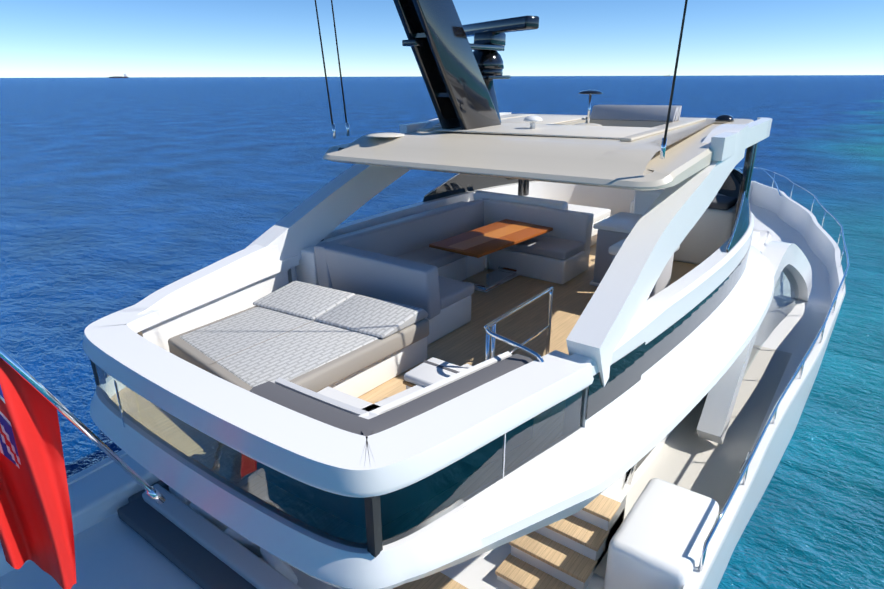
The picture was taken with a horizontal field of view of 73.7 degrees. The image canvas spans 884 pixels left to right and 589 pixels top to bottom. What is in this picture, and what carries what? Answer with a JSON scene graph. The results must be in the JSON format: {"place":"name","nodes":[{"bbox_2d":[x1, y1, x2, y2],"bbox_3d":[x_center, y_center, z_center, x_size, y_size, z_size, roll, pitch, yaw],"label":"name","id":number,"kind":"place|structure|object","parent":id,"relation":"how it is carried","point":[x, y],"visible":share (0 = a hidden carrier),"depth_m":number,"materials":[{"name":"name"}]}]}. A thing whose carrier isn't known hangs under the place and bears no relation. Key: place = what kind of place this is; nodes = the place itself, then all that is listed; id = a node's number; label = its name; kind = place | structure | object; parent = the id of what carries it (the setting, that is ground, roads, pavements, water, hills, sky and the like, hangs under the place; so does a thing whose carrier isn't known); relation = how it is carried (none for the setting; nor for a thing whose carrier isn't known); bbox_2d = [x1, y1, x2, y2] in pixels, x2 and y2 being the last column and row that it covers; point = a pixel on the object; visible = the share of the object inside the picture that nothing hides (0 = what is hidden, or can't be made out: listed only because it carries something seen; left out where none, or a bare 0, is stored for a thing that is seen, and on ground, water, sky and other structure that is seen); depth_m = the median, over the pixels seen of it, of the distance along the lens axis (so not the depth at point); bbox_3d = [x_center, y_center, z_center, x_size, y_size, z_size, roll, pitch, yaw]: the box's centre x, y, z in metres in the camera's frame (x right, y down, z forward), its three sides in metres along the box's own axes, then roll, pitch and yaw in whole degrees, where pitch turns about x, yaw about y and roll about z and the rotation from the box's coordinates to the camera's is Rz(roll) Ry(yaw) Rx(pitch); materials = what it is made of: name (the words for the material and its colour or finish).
{"place":"outdoors","nodes":[
{"label":"outdoors","id":0,"kind":"place"},
{"bbox_2d":[169,486,190,505],"bbox_3d":[-3.132,2.512,7.228,0.257,0.384,0.460,-19,27,-41],"label":"pillow","id":1,"kind":"object","parent":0,"point":[180,497],"visible":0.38,"depth_m":7.02,"materials":[{"name":"white fabric"}]},
{"bbox_2d":[117,496,256,588],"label":"seat cushion","id":2,"kind":"object","parent":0,"point":[201,566],"visible":0.52,"depth_m":6.38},
{"bbox_2d":[189,502,227,531],"bbox_3d":[-2.732,2.615,6.947,0.460,0.384,0.257,8,22,21],"label":"pillow","id":3,"kind":"object","parent":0,"point":[212,520],"visible":0.21,"depth_m":6.81,"materials":[{"name":"white fabric"}]},
{"bbox_2d":[259,557,339,588],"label":"settee seat","id":4,"kind":"object","parent":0,"point":[305,581],"depth_m":6.23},
{"bbox_2d":[317,364,471,411],"bbox_3d":[-0.388,0.935,5.228,1.186,0.130,1.696,14,25,34],"label":"ledge","id":5,"kind":"object","parent":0,"point":[338,395],"visible":0.12,"depth_m":5.14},
{"bbox_2d":[129,244,697,543],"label":"deck floor","id":6,"kind":"structure","parent":0,"point":[464,344],"depth_m":6.64,"materials":[{"name":"brown wood"}]},
{"bbox_2d":[123,244,288,351],"bbox_3d":[-2.682,0.105,7.045,0.261,1.040,2.262,10,22,24],"label":"bulwark","id":7,"kind":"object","parent":6,"relation":"on","point":[236,264],"depth_m":6.83,"materials":[{"name":"white"}]},
{"bbox_2d":[329,337,427,397],"bbox_3d":[-1.620,0.659,6.552,2.118,0.335,2.048,14,25,34],"label":"sunpad base side","id":8,"kind":"object","parent":6,"relation":"on","point":[370,377],"visible":0.06,"depth_m":6.20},
{"bbox_2d":[168,306,428,391],"bbox_3d":[-1.582,0.479,6.256,1.957,0.210,2.243,14,25,34],"label":"sunpad cushion","id":9,"kind":"object","parent":8,"relation":"on","point":[330,373],"visible":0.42,"depth_m":5.73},
{"bbox_2d":[180,306,378,387],"bbox_3d":[-1.580,0.380,6.219,1.781,0.021,2.049,14,25,34],"label":"sunpad","id":10,"kind":"object","parent":9,"relation":"on","point":[297,352],"visible":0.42,"depth_m":5.89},
{"bbox_2d":[253,281,355,319],"bbox_3d":[-1.589,0.045,6.924,0.940,0.130,0.846,14,25,34],"label":"headrest cover","id":11,"kind":"object","parent":8,"relation":"on","point":[305,300],"visible":0.81,"depth_m":6.83,"materials":[{"name":"fabric"}]},
{"bbox_2d":[315,294,427,338],"bbox_3d":[-0.768,0.212,6.465,0.920,0.130,0.846,14,25,34],"label":"sunpad headrest","id":12,"kind":"object","parent":8,"relation":"on","point":[376,317],"visible":0.98,"depth_m":6.37,"materials":[{"name":"fabric"}]},
{"bbox_2d":[295,201,465,285],"bbox_3d":[-0.672,-0.756,9.611,0.420,0.860,4.030,14,25,34],"label":"dinette shelf","id":13,"kind":"object","parent":6,"relation":"on","point":[306,270],"visible":0.21,"depth_m":8.09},
{"bbox_2d":[314,242,440,319],"bbox_3d":[-0.858,-0.206,7.466,1.920,0.632,0.287,14,25,34],"label":"sofa backrest","id":14,"kind":"object","parent":13,"relation":"on","point":[356,271],"visible":0.77,"depth_m":7.20,"materials":[{"name":"grey fabric"}]},
{"bbox_2d":[314,198,489,288],"bbox_3d":[-0.393,-0.900,9.334,0.287,0.632,4.030,14,25,34],"label":"sofa backrest","id":15,"kind":"object","parent":13,"relation":"attached to","point":[399,238],"visible":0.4,"depth_m":9.06,"materials":[{"name":"grey fabric"}]},
{"bbox_2d":[474,198,593,250],"bbox_3d":[1.506,-1.225,10.197,2.220,0.632,0.287,14,25,34],"label":"sofa backrest","id":16,"kind":"object","parent":13,"relation":"on","point":[570,225],"visible":0.6,"depth_m":9.84,"materials":[{"name":"white fabric"}]},
{"bbox_2d":[250,354,533,528],"bbox_3d":[-0.340,1.012,4.957,1.576,0.775,1.860,14,25,34],"label":"lounge back","id":17,"kind":"object","parent":6,"relation":"on","point":[310,407],"visible":0.46,"depth_m":4.46,"materials":[{"name":"grey fabric"}]},
{"bbox_2d":[275,351,511,418],"bbox_3d":[-0.378,0.762,5.062,1.300,0.330,1.662,14,25,34],"label":"cap","id":18,"kind":"object","parent":17,"relation":"attached to","point":[321,398],"visible":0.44,"depth_m":4.60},
{"bbox_2d":[90,245,774,588],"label":"fly ledge","id":19,"kind":"object","parent":6,"relation":"attached to","point":[570,474],"visible":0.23,"depth_m":4.62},
{"bbox_2d":[95,364,584,547],"bbox_3d":[-1.190,0.706,5.783,4.800,0.480,2.956,14,25,34],"label":"glass windscreen","id":20,"kind":"object","parent":19,"relation":"on","point":[108,388],"visible":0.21,"depth_m":4.49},
{"bbox_2d":[83,255,593,497],"bbox_3d":[-1.206,0.406,5.670,4.907,0.180,3.065,14,25,34],"label":"coaming cap","id":21,"kind":"object","parent":20,"relation":"on","point":[307,450],"visible":0.94,"depth_m":4.26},
{"bbox_2d":[364,496,382,557],"bbox_3d":[-0.435,1.456,3.750,0.070,0.460,0.070,14,25,34],"label":"corner post","id":22,"kind":"object","parent":19,"relation":"on","point":[373,525],"visible":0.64,"depth_m":3.72,"materials":[{"name":"black"}]},
{"bbox_2d":[697,241,811,444],"bbox_3d":[6.149,0.220,11.078,0.528,2.270,7.384,16,26,36],"label":"side wing","id":23,"kind":"object","parent":19,"relation":"attached to","point":[717,411],"depth_m":10.65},
{"bbox_2d":[425,295,471,344],"bbox_3d":[-0.647,0.118,7.912,1.890,0.400,0.980,14,25,34],"label":"sofa base","id":24,"kind":"object","parent":6,"relation":"on","point":[450,319],"visible":0.27,"depth_m":7.37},
{"bbox_2d":[438,276,473,308],"bbox_3d":[-0.257,-0.091,7.696,1.170,0.140,0.740,14,25,34],"label":"seat cushion","id":25,"kind":"object","parent":24,"relation":"on","point":[452,291],"visible":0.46,"depth_m":7.45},
{"bbox_2d":[288,181,634,282],"bbox_3d":[0.683,-1.350,11.118,8.399,0.920,1.795,-15,25,-34],"label":"forward port coaming","id":26,"kind":"object","parent":6,"relation":"on","point":[615,200],"visible":0.29,"depth_m":12.74,"materials":[{"name":"white"}]},
{"bbox_2d":[438,254,489,280],"bbox_3d":[-0.153,-0.411,9.338,0.860,0.400,4.010,14,25,34],"label":"sofa base","id":27,"kind":"object","parent":6,"relation":"on","point":[455,270],"visible":0.02,"depth_m":9.12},
{"bbox_2d":[397,226,482,267],"bbox_3d":[-0.040,-0.631,9.153,0.620,0.140,3.530,14,25,34],"label":"seat cushion","id":28,"kind":"object","parent":27,"relation":"on","point":[428,255],"visible":0.12,"depth_m":8.83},
{"bbox_2d":[485,333,489,360],"bbox_3d":[0.423,0.717,5.537,0.038,0.920,0.036,14,25,34],"label":"railing post","id":29,"kind":"object","parent":6,"relation":"on","point":[487,353],"visible":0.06,"depth_m":5.44,"materials":[{"name":"silver metal"}]},
{"bbox_2d":[466,249,516,288],"bbox_3d":[0.812,-0.546,9.259,0.340,0.698,1.056,14,25,34],"label":"table leg","id":30,"kind":"object","parent":6,"relation":"on","point":[476,274],"visible":0.58,"depth_m":8.94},
{"bbox_2d":[429,219,552,257],"bbox_3d":[0.822,-0.896,9.119,1.009,0.045,2.119,14,25,34],"label":"table top","id":31,"kind":"object","parent":30,"relation":"on","point":[494,245],"visible":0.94,"depth_m":8.91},
{"bbox_2d":[447,222,533,249],"bbox_3d":[0.804,-0.918,9.112,0.400,0.004,1.940,14,25,34],"label":"table top","id":32,"kind":"object","parent":31,"relation":"on","point":[488,237],"visible":1,"depth_m":9.03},
{"bbox_2d":[491,324,495,357],"bbox_3d":[0.483,0.689,5.612,0.038,0.920,0.036,14,25,34],"label":"railing post","id":33,"kind":"object","parent":6,"relation":"on","point":[493,340],"visible":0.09,"depth_m":5.51,"materials":[{"name":"silver metal"}]},
{"bbox_2d":[474,274,519,292],"bbox_3d":[0.813,-0.231,9.375,0.440,0.030,1.100,14,25,34],"label":"table base","id":34,"kind":"object","parent":6,"relation":"on","point":[494,286],"visible":0.29,"depth_m":9.04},
{"bbox_2d":[484,287,553,361],"bbox_3d":[1.027,0.616,5.775,0.702,0.942,1.442,14,25,34],"label":"handrail","id":35,"kind":"object","parent":6,"relation":"on","point":[509,341],"visible":0.83,"depth_m":5.64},
{"bbox_2d":[510,325,549,353],"bbox_3d":[0.800,0.522,6.003,0.028,0.027,1.260,14,25,34],"label":"stair rail","id":36,"kind":"object","parent":35,"relation":"attached to","point":[530,338],"visible":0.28,"depth_m":6.15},
{"bbox_2d":[489,249,589,283],"bbox_3d":[1.286,-0.690,10.079,2.220,0.400,0.980,14,25,34],"label":"sofa base","id":37,"kind":"object","parent":6,"relation":"on","point":[553,270],"visible":0.48,"depth_m":9.41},
{"bbox_2d":[504,235,584,259],"bbox_3d":[1.508,-0.830,9.676,1.470,0.140,0.740,14,25,34],"label":"seat cushion","id":38,"kind":"object","parent":37,"relation":"on","point":[553,247],"visible":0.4,"depth_m":9.34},
{"bbox_2d":[590,216,609,246],"bbox_3d":[1.985,-1.261,11.586,1.950,0.420,2.300,14,25,34],"label":"lounge base","id":39,"kind":"object","parent":6,"relation":"on","point":[594,237],"depth_m":11.22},
{"bbox_2d":[473,191,567,209],"bbox_3d":[1.387,-1.465,10.615,1.850,0.628,0.287,14,25,34],"label":"sofa backrest","id":40,"kind":"object","parent":39,"relation":"on","point":[550,203],"visible":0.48,"depth_m":10.37,"materials":[{"name":"white"}]},
{"bbox_2d":[568,204,610,222],"bbox_3d":[2.064,-1.547,11.550,1.800,0.140,2.000,14,25,34],"label":"forward lounge seat","id":41,"kind":"object","parent":39,"relation":"on","point":[600,213],"visible":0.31,"depth_m":11.65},
{"bbox_2d":[593,229,628,282],"bbox_3d":[2.913,-0.650,9.209,0.700,0.880,1.000,14,25,34],"label":"bar cabinet","id":42,"kind":"object","parent":6,"relation":"on","point":[606,239],"visible":0.21,"depth_m":8.91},
{"bbox_2d":[593,212,642,233],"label":"countertop","id":43,"kind":"structure","parent":42,"relation":"on","point":[623,222],"depth_m":8.93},
{"bbox_2d":[612,253,673,298],"bbox_3d":[2.770,-0.219,8.219,0.640,0.760,0.700,14,25,34],"label":"panel","id":44,"kind":"object","parent":6,"relation":"on","point":[663,281],"visible":0.15,"depth_m":8.00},
{"bbox_2d":[608,236,679,254],"bbox_3d":[2.768,-0.632,8.066,0.740,0.120,0.800,14,25,34],"label":"helm seat","id":45,"kind":"object","parent":44,"relation":"on","point":[613,249],"visible":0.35,"depth_m":7.96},
{"bbox_2d":[633,190,663,214],"bbox_3d":[3.343,-1.325,9.415,0.560,0.716,0.239,14,25,34],"label":"helm seat back","id":46,"kind":"object","parent":6,"relation":"on","point":[644,201],"visible":0.15,"depth_m":9.33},
{"bbox_2d":[563,188,753,434],"bbox_3d":[3.624,-0.448,8.657,1.798,0.920,8.936,8,22,21],"label":"coaming","id":47,"kind":"object","parent":6,"relation":"on","point":[663,310],"visible":0.35,"depth_m":6.16,"materials":[{"name":"white"}]},
{"bbox_2d":[323,114,752,190],"bbox_3d":[1.582,-2.153,8.212,4.530,0.450,4.850,14,25,34],"label":"hardtop","id":48,"kind":"object","parent":47,"relation":"on","point":[639,164],"visible":0.65,"depth_m":6.44,"materials":[{"name":"beige"}]},
{"bbox_2d":[332,124,335,137],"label":"antenna base","id":49,"kind":"object","parent":48,"relation":"on","point":[333,131],"visible":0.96,"depth_m":7.70,"materials":[{"name":"silver metal"}]},
{"bbox_2d":[315,0,332,123],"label":"whip antenna","id":50,"kind":"object","parent":49,"relation":"on","point":[324,63],"visible":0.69,"depth_m":7.39,"materials":[{"name":"black"}]},
{"bbox_2d":[246,118,440,275],"bbox_3d":[-1.159,-1.538,8.756,0.444,1.937,4.052,18,27,40],"label":"roof support","id":51,"kind":"object","parent":48,"relation":"attached to","point":[317,217],"visible":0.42,"depth_m":8.26,"materials":[{"name":"white"}]},
{"bbox_2d":[346,122,349,135],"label":"antenna base","id":52,"kind":"object","parent":48,"relation":"on","point":[347,129],"visible":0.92,"depth_m":7.95,"materials":[{"name":"silver metal"}]},
{"bbox_2d":[331,0,346,121],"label":"whip antenna","id":53,"kind":"object","parent":52,"relation":"attached to","point":[339,62],"visible":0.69,"depth_m":7.65,"materials":[{"name":"black"}]},
{"bbox_2d":[366,132,404,137],"bbox_3d":[-0.734,-2.096,7.715,0.520,0.040,0.520,14,25,34],"label":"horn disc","id":54,"kind":"object","parent":48,"relation":"on","point":[386,134],"visible":0.98,"depth_m":7.58,"materials":[{"name":"beige"}]},
{"bbox_2d":[400,112,510,133],"bbox_3d":[0.330,-2.890,10.081,0.220,0.300,2.970,14,25,34],"label":"hardtop rim","id":55,"kind":"object","parent":48,"relation":"attached to","point":[409,127],"visible":0.2,"depth_m":9.07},
{"bbox_2d":[418,114,533,131],"bbox_3d":[0.644,-2.712,9.251,0.130,0.087,3.100,14,25,34],"label":"sunroof frame","id":56,"kind":"object","parent":48,"relation":"on","point":[433,128],"visible":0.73,"depth_m":8.34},
{"bbox_2d":[523,115,542,121],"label":"antenna dome","id":57,"kind":"structure","parent":48,"relation":"on","point":[532,118],"depth_m":7.83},
{"bbox_2d":[501,116,586,123],"bbox_3d":[1.542,-2.783,9.401,1.070,0.059,1.460,14,25,34],"label":"roof hatch","id":58,"kind":"object","parent":48,"relation":"on","point":[553,119],"visible":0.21,"depth_m":9.29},
{"bbox_2d":[433,123,656,138],"bbox_3d":[1.351,-2.209,7.889,2.700,0.078,1.320,14,25,34],"label":"roof panel","id":59,"kind":"object","parent":48,"relation":"on","point":[599,132],"visible":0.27,"depth_m":7.62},
{"bbox_2d":[393,0,460,128],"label":"mast","id":60,"kind":"object","parent":59,"relation":"on","point":[428,68],"visible":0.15,"depth_m":7.59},
{"bbox_2d":[402,39,504,50],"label":"platform","id":61,"kind":"structure","parent":60,"relation":"attached to","point":[425,43],"depth_m":8.06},
{"bbox_2d":[474,31,505,45],"bbox_3d":[0.705,-3.753,8.681,0.340,0.200,0.400,14,25,34],"label":"radar base","id":62,"kind":"object","parent":61,"relation":"on","point":[489,38],"visible":0.67,"depth_m":8.54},
{"bbox_2d":[412,0,500,132],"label":"mast","id":63,"kind":"object","parent":59,"relation":"on","point":[460,72],"visible":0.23,"depth_m":7.54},
{"bbox_2d":[484,79,500,122],"bbox_3d":[0.631,-2.860,8.794,0.491,0.674,0.612,14,25,34],"label":"mast support","id":64,"kind":"object","parent":59,"relation":"on","point":[489,83],"visible":0.1,"depth_m":8.84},
{"bbox_2d":[480,69,502,75],"bbox_3d":[0.642,-3.353,8.880,0.540,0.110,0.540,14,25,34],"label":"radar dome base","id":65,"kind":"object","parent":64,"relation":"on","point":[488,72],"visible":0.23,"depth_m":8.65,"materials":[{"name":"black"}]},
{"bbox_2d":[473,50,503,68],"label":"radar dome","id":66,"kind":"structure","parent":65,"relation":"on","point":[489,60],"depth_m":8.61,"materials":[{"name":"black"}]},
{"bbox_2d":[462,15,538,36],"bbox_3d":[0.705,-3.904,8.625,1.973,0.160,1.064,14,25,34],"label":"radar antenna","id":67,"kind":"object","parent":66,"relation":"on","point":[520,23],"visible":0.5,"depth_m":8.14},
{"bbox_2d":[482,75,510,78],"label":"mast platform","id":68,"kind":"structure","parent":64,"relation":"on","point":[497,77],"depth_m":8.68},
{"bbox_2d":[590,106,676,121],"bbox_3d":[2.900,-2.763,9.005,1.300,0.228,0.140,14,25,34],"label":"sofa backrest","id":69,"kind":"object","parent":48,"relation":"on","point":[633,113],"visible":0.83,"depth_m":8.97,"materials":[{"name":"grey fabric"}]},
{"bbox_2d":[620,118,705,141],"bbox_3d":[2.943,-2.156,7.625,0.130,0.087,3.100,14,25,34],"label":"sunroof frame","id":70,"kind":"object","parent":48,"relation":"on","point":[630,138],"visible":1,"depth_m":7.19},
{"bbox_2d":[663,0,687,145],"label":"whip antenna","id":71,"kind":"object","parent":48,"relation":"on","point":[674,76],"visible":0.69,"depth_m":5.00,"materials":[{"name":"black"}]},
{"bbox_2d":[715,114,733,121],"bbox_3d":[4.123,-2.573,8.594,0.260,0.104,0.260,14,25,34],"label":"dome light","id":72,"kind":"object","parent":48,"relation":"on","point":[726,117],"depth_m":8.51,"materials":[{"name":"black"}]},
{"bbox_2d":[710,117,771,160],"bbox_3d":[3.863,-2.039,7.582,0.220,0.300,2.970,14,25,34],"label":"bracket","id":73,"kind":"object","parent":48,"relation":"attached to","point":[722,146],"visible":0.89,"depth_m":6.79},
{"bbox_2d":[423,169,750,252],"bbox_3d":[3.043,-2.006,10.765,5.221,0.580,4.850,14,25,34],"label":"windscreen","id":74,"kind":"object","parent":47,"relation":"on","point":[463,183],"visible":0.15,"depth_m":11.03,"materials":[{"name":"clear glass"}]},
{"bbox_2d":[424,168,744,248],"bbox_3d":[3.006,-2.017,10.695,5.187,0.552,4.715,14,25,34],"label":"windscreen rail","id":75,"kind":"object","parent":74,"relation":"on","point":[736,222],"visible":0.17,"depth_m":8.36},
{"bbox_2d":[585,342,645,419],"bbox_3d":[1.601,0.773,5.391,0.023,0.410,1.009,18,27,41],"label":"glass panel","id":76,"kind":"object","parent":47,"relation":"attached to","point":[625,373],"visible":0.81,"depth_m":5.36,"materials":[{"name":"glass"}]},
{"bbox_2d":[566,124,748,386],"bbox_3d":[2.394,-0.651,6.249,0.406,1.993,4.018,16,25,36],"label":"arch","id":77,"kind":"object","parent":47,"relation":"on","point":[657,235],"visible":0.79,"depth_m":5.71,"materials":[{"name":"white"}]},
{"bbox_2d":[641,239,751,374],"bbox_3d":[3.928,-0.377,8.461,0.753,0.320,7.406,11,23,27],"label":"window","id":78,"kind":"structure","parent":47,"relation":"attached to","point":[665,342],"depth_m":6.58,"materials":[{"name":"grey glass"}]},
{"bbox_2d":[733,144,754,227],"bbox_3d":[4.454,-1.639,8.678,0.090,1.433,0.090,14,25,34],"label":"hardtop post","id":79,"kind":"object","parent":47,"relation":"on","point":[747,168],"visible":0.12,"depth_m":8.60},
{"bbox_2d":[746,143,757,200],"bbox_3d":[4.574,-1.695,8.828,0.090,1.433,0.130,14,25,34],"label":"window frame","id":80,"kind":"object","parent":47,"relation":"on","point":[752,168],"depth_m":8.72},
{"bbox_2d":[630,200,736,264],"bbox_3d":[4.267,-1.155,10.474,1.700,0.980,0.800,14,25,34],"label":"helm console","id":81,"kind":"object","parent":6,"relation":"on","point":[708,234],"visible":0.23,"depth_m":9.88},
{"bbox_2d":[659,189,736,209],"bbox_3d":[4.271,-1.673,10.290,1.500,0.120,0.680,14,25,34],"label":"helm console","id":82,"kind":"object","parent":81,"relation":"on","point":[719,202],"visible":0.33,"depth_m":9.76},
{"bbox_2d":[404,357,466,386],"bbox_3d":[-0.049,0.749,5.498,0.455,0.080,0.455,14,25,34],"label":"stool cushion","id":83,"kind":"object","parent":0,"point":[424,374],"visible":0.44,"depth_m":5.45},
{"bbox_2d":[422,360,458,373],"bbox_3d":[0.005,0.722,5.565,0.460,0.084,0.050,14,25,34],"label":"stool strap","id":84,"kind":"object","parent":83,"relation":"on","point":[439,366],"visible":0.25,"depth_m":5.56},
{"bbox_2d":[0,75,883,588],"bbox_3d":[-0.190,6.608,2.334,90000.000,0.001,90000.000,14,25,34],"label":"sea","id":85,"kind":"structure","parent":0,"point":[116,195],"depth_m":36.90,"materials":[{"name":"liquid"}]},
{"bbox_2d":[67,181,845,588],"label":"hull","id":86,"kind":"object","parent":85,"relation":"on","point":[781,217],"visible":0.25,"depth_m":10.22,"materials":[{"name":"white"}]},
{"bbox_2d":[0,358,76,588],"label":"ensign","id":87,"kind":"object","parent":86,"relation":"on","point":[36,525],"visible":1,"depth_m":4.04,"materials":[{"name":"red"}]},
{"bbox_2d":[0,347,151,491],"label":"flag staff","id":88,"kind":"object","parent":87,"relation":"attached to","point":[25,375],"visible":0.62,"depth_m":3.93,"materials":[{"name":"silver metal"}]},
{"bbox_2d":[392,572,467,588],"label":"cockpit sole","id":89,"kind":"object","parent":86,"relation":"on","point":[438,580],"depth_m":6.82,"materials":[{"name":"brown wood"}]},
{"bbox_2d":[0,454,159,576],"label":"cockpit coaming","id":90,"kind":"object","parent":89,"relation":"on","point":[102,493],"visible":0.04,"depth_m":7.07,"materials":[{"name":"white"}]},
{"bbox_2d":[146,486,165,504],"bbox_3d":[-2.230,1.565,4.591,0.064,0.180,0.127,14,25,34],"label":"flagpole base","id":91,"kind":"object","parent":90,"relation":"attached to","point":[156,496],"visible":0.88,"depth_m":4.57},
{"bbox_2d":[0,512,201,588],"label":"deck","id":92,"kind":"structure","parent":89,"relation":"on","point":[114,551],"depth_m":6.30,"materials":[{"name":"white"}]},
{"bbox_2d":[128,480,171,501],"bbox_3d":[-3.157,2.539,7.977,0.170,0.730,2.000,14,25,34],"label":"settee back","id":93,"kind":"object","parent":89,"relation":"on","point":[138,495],"visible":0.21,"depth_m":7.25,"materials":[{"name":"grey fabric"}]},
{"bbox_2d":[497,575,520,588],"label":"stair riser","id":94,"kind":"object","parent":89,"relation":"on","point":[506,582],"depth_m":6.70,"materials":[{"name":"white"}]},
{"bbox_2d":[495,553,575,588],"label":"stair tread","id":95,"kind":"object","parent":94,"relation":"on","point":[516,571],"visible":0.98,"depth_m":6.66,"materials":[{"name":"brown wood"}]},
{"bbox_2d":[511,523,621,588],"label":"stair riser","id":96,"kind":"object","parent":94,"relation":"on","point":[548,569],"visible":0.08,"depth_m":6.67,"materials":[{"name":"white"}]},
{"bbox_2d":[509,531,596,582],"bbox_3d":[1.266,2.962,6.768,0.950,0.050,0.340,14,25,34],"label":"stair tread","id":97,"kind":"object","parent":96,"relation":"on","point":[563,558],"visible":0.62,"depth_m":6.70,"materials":[{"name":"brown wood"}]},
{"bbox_2d":[535,508,624,566],"bbox_3d":[1.619,2.891,7.245,0.910,0.550,0.880,14,25,34],"label":"stair riser","id":98,"kind":"object","parent":94,"relation":"on","point":[571,544],"visible":0.14,"depth_m":6.79,"materials":[{"name":"white"}]},
{"bbox_2d":[545,515,608,551],"bbox_3d":[1.445,2.691,6.923,0.950,0.050,0.340,14,25,34],"label":"stair tread","id":99,"kind":"object","parent":98,"relation":"on","point":[583,532],"visible":0.56,"depth_m":6.77,"materials":[{"name":"brown wood"}]},
{"bbox_2d":[573,486,626,552],"bbox_3d":[1.709,2.755,7.323,0.910,0.750,0.580,14,25,34],"label":"stair riser","id":100,"kind":"object","parent":94,"relation":"on","point":[614,494],"visible":0.14,"depth_m":6.97,"materials":[{"name":"white"}]},
{"bbox_2d":[581,494,620,521],"bbox_3d":[1.624,2.419,7.079,0.950,0.050,0.340,14,25,34],"label":"stair tread","id":101,"kind":"object","parent":100,"relation":"on","point":[603,507],"visible":0.42,"depth_m":6.85,"materials":[{"name":"brown wood"}]},
{"bbox_3d":[-1.495,3.380,6.267,4.800,0.330,0.950,14,25,34],"label":"settee","id":102,"kind":"object","parent":89,"relation":"on","visible":0},
{"bbox_2d":[142,484,301,588],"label":"settee back","id":103,"kind":"object","parent":102,"relation":"on","point":[253,569],"visible":0.69,"depth_m":6.28,"materials":[{"name":"grey fabric"}]},
{"bbox_2d":[224,527,262,557],"bbox_3d":[-2.171,2.759,6.554,0.460,0.384,0.257,6,21,16],"label":"pillow","id":104,"kind":"object","parent":102,"relation":"on","point":[252,547],"visible":0.27,"depth_m":6.41,"materials":[{"name":"white fabric"}]},
{"bbox_2d":[260,548,297,584],"bbox_3d":[-1.730,2.872,6.245,0.257,0.384,0.460,-14,25,-33],"label":"pillow","id":105,"kind":"object","parent":102,"relation":"on","point":[280,566],"visible":0.4,"depth_m":6.09,"materials":[{"name":"white fabric"}]},
{"bbox_2d":[610,430,672,492],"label":"saloon wall","id":106,"kind":"structure","parent":86,"relation":"on","point":[620,484],"depth_m":8.15,"materials":[{"name":"white"}]},
{"bbox_2d":[625,463,636,484],"bbox_3d":[2.695,1.777,7.824,0.070,1.266,0.949,14,25,34],"label":"saloon mullion","id":107,"kind":"object","parent":106,"relation":"attached to","point":[630,475],"visible":0.3,"depth_m":7.70,"materials":[{"name":"paint"}]},
{"bbox_2d":[604,478,718,588],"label":"quarter block","id":108,"kind":"object","parent":86,"relation":"on","point":[658,539],"visible":0.81,"depth_m":6.12,"materials":[{"name":"white"}]},
{"bbox_2d":[593,347,791,577],"bbox_3d":[4.278,2.137,9.327,1.200,0.006,7.650,14,25,34],"label":"side deck","id":109,"kind":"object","parent":86,"relation":"on","point":[687,457],"visible":0.25,"depth_m":8.88,"materials":[{"name":"grey"}]},
{"bbox_2d":[751,229,770,249],"bbox_3d":[7.793,-1.490,17.728,3.000,0.350,4.800,14,25,34],"label":"fore coachroof","id":110,"kind":"object","parent":86,"relation":"on","point":[759,242],"visible":0.15,"depth_m":17.84,"materials":[{"name":"white"}]},
{"bbox_2d":[698,167,848,570],"bbox_3d":[8.172,-0.880,13.578,2.145,1.344,20.345,10,23,26],"label":"guard rail","id":111,"kind":"object","parent":86,"relation":"on","point":[720,516],"visible":0.98,"depth_m":7.78,"materials":[{"name":"silver metal"}]},
{"bbox_2d":[0,0,883,77],"label":"sky","id":112,"kind":"structure","parent":0,"point":[39,38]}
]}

